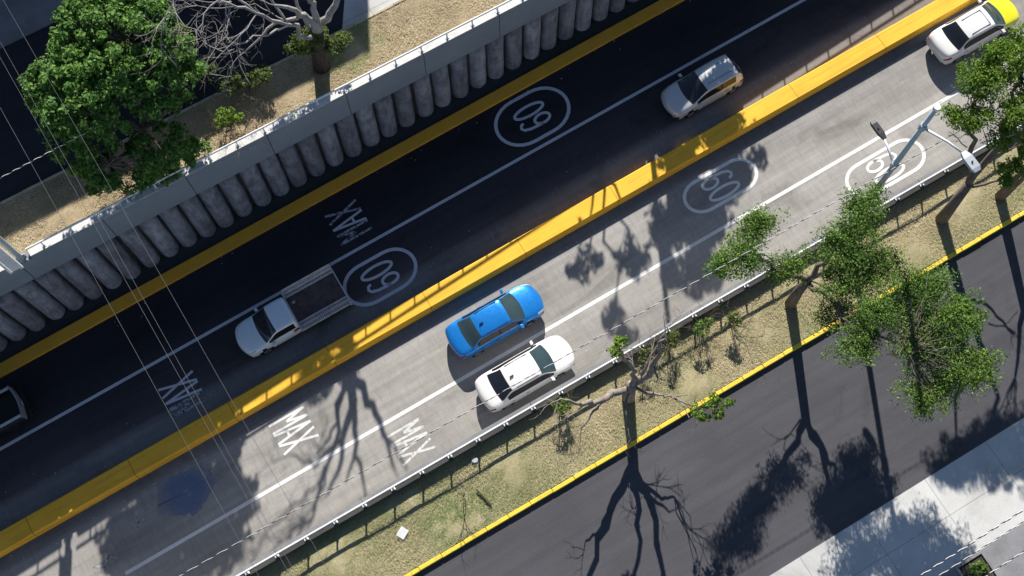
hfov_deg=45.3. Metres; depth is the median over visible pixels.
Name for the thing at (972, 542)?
overhead cable
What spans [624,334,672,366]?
bush
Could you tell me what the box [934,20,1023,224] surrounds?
forked tree
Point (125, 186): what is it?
shrub
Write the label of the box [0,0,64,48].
pavement
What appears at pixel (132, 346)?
overhead cable
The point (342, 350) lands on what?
median barrier
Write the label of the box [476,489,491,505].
plank
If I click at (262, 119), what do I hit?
sapling
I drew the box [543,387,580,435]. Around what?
bush
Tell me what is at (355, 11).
pavement
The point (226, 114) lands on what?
shrub
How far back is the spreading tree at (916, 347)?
45.02 m
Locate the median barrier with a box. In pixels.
[0,0,977,557]
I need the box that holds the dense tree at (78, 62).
[16,0,212,196]
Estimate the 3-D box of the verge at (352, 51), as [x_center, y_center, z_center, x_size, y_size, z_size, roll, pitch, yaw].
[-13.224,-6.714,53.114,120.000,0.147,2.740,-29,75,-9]
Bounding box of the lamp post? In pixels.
[848,104,980,226]
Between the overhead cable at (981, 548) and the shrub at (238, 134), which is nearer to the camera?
the overhead cable at (981, 548)
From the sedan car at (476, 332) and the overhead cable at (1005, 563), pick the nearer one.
the overhead cable at (1005, 563)
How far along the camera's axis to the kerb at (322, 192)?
58.20 m
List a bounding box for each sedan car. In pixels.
[445,284,543,359]
[475,335,574,411]
[926,0,1018,63]
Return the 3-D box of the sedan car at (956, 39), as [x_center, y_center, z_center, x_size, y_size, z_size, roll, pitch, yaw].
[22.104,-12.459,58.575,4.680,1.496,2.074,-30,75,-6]
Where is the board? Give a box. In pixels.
[396,526,408,539]
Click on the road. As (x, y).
(496, 176)
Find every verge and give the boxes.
[0,0,506,257]
[253,131,1023,575]
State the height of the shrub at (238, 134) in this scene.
2.406 m
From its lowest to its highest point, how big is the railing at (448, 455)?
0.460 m
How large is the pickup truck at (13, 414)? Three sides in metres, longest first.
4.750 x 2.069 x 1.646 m
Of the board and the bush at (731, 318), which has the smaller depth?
the board
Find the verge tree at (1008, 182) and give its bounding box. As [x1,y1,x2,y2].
[992,128,1023,201]
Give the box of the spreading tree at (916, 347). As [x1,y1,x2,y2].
[702,179,1008,424]
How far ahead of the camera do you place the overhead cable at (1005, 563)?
40.70 m
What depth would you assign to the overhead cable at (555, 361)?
42.80 m
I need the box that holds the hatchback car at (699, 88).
[661,54,743,119]
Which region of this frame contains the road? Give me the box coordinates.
[0,0,1023,575]
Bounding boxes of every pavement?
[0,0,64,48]
[342,0,397,28]
[770,418,1023,575]
[941,523,1023,575]
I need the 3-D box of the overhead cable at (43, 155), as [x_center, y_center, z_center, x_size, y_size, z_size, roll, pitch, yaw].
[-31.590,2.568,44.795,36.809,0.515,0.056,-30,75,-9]
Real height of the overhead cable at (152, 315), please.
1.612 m
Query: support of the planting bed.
on the pavement at (1008, 546)
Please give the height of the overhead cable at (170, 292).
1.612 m
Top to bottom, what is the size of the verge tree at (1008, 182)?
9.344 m
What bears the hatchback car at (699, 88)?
on the road
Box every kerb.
[0,0,403,205]
[0,0,683,377]
[404,211,1023,575]
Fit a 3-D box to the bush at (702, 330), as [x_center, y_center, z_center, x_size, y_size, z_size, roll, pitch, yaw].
[7.761,1.453,49.767,1.738,1.364,2.357,40,76,12]
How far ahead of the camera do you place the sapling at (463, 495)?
47.38 m
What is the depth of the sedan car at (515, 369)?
54.19 m
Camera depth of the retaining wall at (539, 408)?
49.08 m
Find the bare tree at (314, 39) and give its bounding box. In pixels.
[124,0,354,94]
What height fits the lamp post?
10.900 m
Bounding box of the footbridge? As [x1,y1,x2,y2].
[0,236,27,273]
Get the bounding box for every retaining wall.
[0,0,637,351]
[229,128,1022,575]
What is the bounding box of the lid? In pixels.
[471,457,477,463]
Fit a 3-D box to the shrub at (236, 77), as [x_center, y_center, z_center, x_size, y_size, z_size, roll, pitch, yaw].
[-11.557,-8.847,53.050,2.340,1.415,2.138,9,72,3]
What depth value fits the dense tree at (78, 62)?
47.95 m
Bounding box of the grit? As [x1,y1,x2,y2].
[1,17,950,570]
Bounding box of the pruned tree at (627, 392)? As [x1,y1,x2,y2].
[529,305,735,462]
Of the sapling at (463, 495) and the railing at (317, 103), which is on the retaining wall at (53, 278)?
the railing at (317, 103)
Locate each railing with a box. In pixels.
[25,0,521,249]
[236,125,1021,575]
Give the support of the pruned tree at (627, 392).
on the verge at (691, 387)
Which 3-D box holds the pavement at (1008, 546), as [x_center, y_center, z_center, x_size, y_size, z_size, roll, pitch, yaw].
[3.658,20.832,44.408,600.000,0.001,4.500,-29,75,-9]
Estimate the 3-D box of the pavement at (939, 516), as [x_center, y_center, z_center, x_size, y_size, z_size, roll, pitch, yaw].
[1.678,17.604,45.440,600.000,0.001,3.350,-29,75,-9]
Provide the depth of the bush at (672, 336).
49.35 m
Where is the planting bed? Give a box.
[954,550,999,575]
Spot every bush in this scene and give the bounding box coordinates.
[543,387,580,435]
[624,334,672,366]
[648,328,687,356]
[676,301,719,344]
[713,297,770,337]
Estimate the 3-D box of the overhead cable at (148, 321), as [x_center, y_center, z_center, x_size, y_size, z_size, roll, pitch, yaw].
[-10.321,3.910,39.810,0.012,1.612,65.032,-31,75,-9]
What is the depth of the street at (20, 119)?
54.32 m
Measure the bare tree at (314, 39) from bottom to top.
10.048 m
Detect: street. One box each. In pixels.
[0,0,343,201]
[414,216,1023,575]
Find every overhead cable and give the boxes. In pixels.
[0,42,296,575]
[0,58,289,574]
[0,108,258,575]
[0,127,95,177]
[3,0,330,574]
[179,107,1000,575]
[919,509,1023,575]
[939,521,1023,575]
[985,551,1023,575]
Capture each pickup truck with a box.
[0,385,33,434]
[235,264,352,356]
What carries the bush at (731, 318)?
on the verge at (691, 387)
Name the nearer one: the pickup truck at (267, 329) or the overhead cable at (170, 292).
the overhead cable at (170, 292)
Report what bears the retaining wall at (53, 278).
on the road
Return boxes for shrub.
[84,150,165,206]
[210,106,243,134]
[211,99,261,159]
[215,57,272,105]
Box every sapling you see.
[242,104,283,143]
[452,465,480,508]

